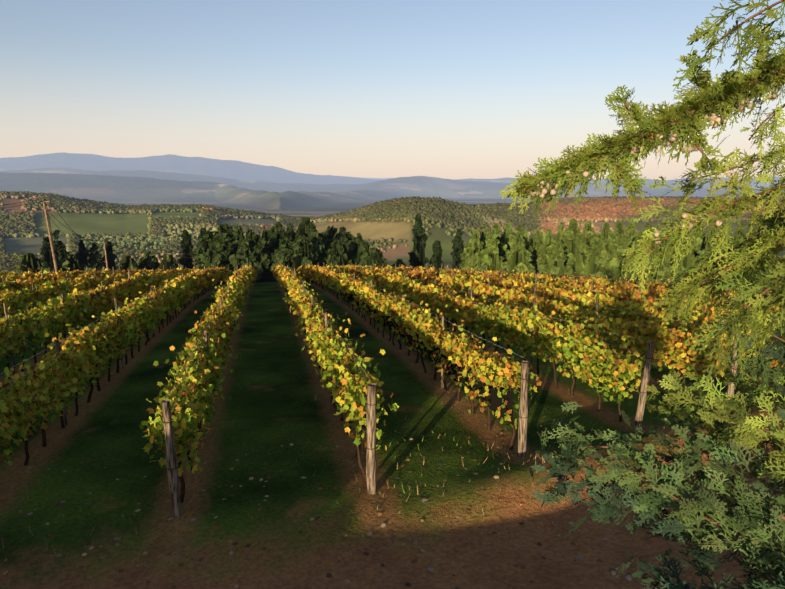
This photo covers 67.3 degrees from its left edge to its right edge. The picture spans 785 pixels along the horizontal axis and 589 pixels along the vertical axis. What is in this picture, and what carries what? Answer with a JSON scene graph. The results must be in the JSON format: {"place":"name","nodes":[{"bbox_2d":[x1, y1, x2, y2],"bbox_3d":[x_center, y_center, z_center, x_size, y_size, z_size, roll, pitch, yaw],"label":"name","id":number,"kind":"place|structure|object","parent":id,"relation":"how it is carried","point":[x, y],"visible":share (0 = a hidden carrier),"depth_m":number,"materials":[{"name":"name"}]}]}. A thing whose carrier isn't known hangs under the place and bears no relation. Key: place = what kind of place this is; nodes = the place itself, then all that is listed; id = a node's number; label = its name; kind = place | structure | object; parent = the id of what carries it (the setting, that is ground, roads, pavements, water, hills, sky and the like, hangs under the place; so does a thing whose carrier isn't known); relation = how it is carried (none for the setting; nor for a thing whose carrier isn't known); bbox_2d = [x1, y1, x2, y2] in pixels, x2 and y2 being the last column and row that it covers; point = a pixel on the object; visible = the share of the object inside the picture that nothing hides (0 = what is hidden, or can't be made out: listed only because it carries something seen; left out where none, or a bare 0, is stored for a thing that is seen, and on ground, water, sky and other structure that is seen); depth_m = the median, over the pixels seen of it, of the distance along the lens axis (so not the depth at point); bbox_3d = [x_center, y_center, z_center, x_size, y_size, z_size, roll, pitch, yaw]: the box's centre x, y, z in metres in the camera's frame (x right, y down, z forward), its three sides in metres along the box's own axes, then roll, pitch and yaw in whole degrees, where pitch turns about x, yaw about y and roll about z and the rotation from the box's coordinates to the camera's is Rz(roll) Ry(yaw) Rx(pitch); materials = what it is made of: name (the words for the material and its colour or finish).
{"place":"outdoors","nodes":[
{"label":"outdoors","id":0,"kind":"place"},
{"bbox_2d":[0,200,192,271],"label":"power lines","id":1,"kind":"object","parent":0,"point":[77,234],"visible":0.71,"depth_m":71.45,"materials":[{"name":"black metal"}]},
{"bbox_2d":[0,152,784,588],"bbox_3d":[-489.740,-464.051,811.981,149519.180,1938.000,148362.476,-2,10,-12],"label":"ground terrain","id":2,"kind":"structure","parent":0,"point":[102,440],"depth_m":10.71,"materials":[{"name":"green plant"}]},
{"bbox_2d":[37,199,107,272],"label":"utility poles","id":3,"kind":"object","parent":2,"relation":"on","point":[51,244],"visible":0.65,"depth_m":69.27,"materials":[{"name":"brown wood"}]},
{"bbox_2d":[1,276,752,502],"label":"vine trunks","id":4,"kind":"object","parent":2,"relation":"on","point":[181,479],"visible":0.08,"depth_m":15.21,"materials":[{"name":"brown wood"}]},
{"bbox_2d":[0,266,773,397],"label":"vine leaves","id":5,"kind":"object","parent":4,"relation":"attached to","point":[304,317],"visible":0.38,"depth_m":16.32,"materials":[{"name":"plant"}]},
{"bbox_2d":[2,261,766,517],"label":"vineyard posts","id":6,"kind":"object","parent":2,"relation":"on","point":[171,463],"visible":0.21,"depth_m":10.45,"materials":[{"name":"wood"}]},
{"bbox_2d":[0,266,778,456],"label":"vineyard","id":7,"kind":"object","parent":6,"relation":"attached to","point":[388,292],"visible":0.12,"depth_m":17.19,"materials":[{"name":"yellow plant"}]},
{"bbox_2d":[0,264,783,475],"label":"vine leaves","id":8,"kind":"object","parent":6,"relation":"attached to","point":[490,370],"visible":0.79,"depth_m":14.08,"materials":[{"name":"green plant"}]},
{"bbox_2d":[0,359,782,588],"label":"ground stones","id":9,"kind":"object","parent":2,"relation":"on","point":[329,575],"visible":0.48,"depth_m":8.59,"materials":[{"name":"brown stone"}]},
{"bbox_2d":[0,263,784,332],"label":"vine leaves","id":10,"kind":"object","parent":2,"relation":"on","point":[84,308],"visible":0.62,"depth_m":29.64,"materials":[{"name":"yellow plant"}]},
{"bbox_2d":[0,191,784,272],"bbox_3d":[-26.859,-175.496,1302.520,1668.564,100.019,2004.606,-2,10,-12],"label":"distant woodland","id":11,"kind":"object","parent":2,"relation":"on","point":[455,216],"visible":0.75,"depth_m":901.85,"materials":[{"name":"green plant"}]},
{"bbox_2d":[499,0,784,390],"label":"conifer branches","id":12,"kind":"object","parent":2,"relation":"on","point":[689,125],"depth_m":2.64,"materials":[{"name":"green plant"}]},
{"bbox_2d":[530,91,776,243],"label":"conifer cones","id":13,"kind":"object","parent":12,"relation":"on","point":[713,117],"visible":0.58,"depth_m":2.52,"materials":[{"name":"beige plant"}]},
{"bbox_2d":[529,299,784,588],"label":"juniper shrub","id":14,"kind":"object","parent":2,"relation":"on","point":[765,527],"depth_m":3.26,"materials":[{"name":"green plant"}]},
{"bbox_2d":[558,456,690,588],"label":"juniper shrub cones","id":15,"kind":"object","parent":14,"relation":"attached to","point":[628,575],"visible":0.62,"depth_m":3.28,"materials":[{"name":"plant"}]},
{"bbox_2d":[0,0,784,179],"label":"sky","id":16,"kind":"structure","parent":0,"point":[445,89],"materials":[{"name":"blue"}]},
{"bbox_2d":[12,213,779,292],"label":"tree","id":17,"kind":"object","parent":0,"point":[226,246],"depth_m":86.11,"materials":[{"name":"green plant"}]},
{"bbox_2d":[317,289,513,425],"bbox_3d":[-2.538,0.672,25.641,2.960,2.787,31.100,-2,10,-12],"label":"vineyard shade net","id":18,"kind":"object","parent":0,"point":[494,400],"visible":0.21,"depth_m":13.52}
]}

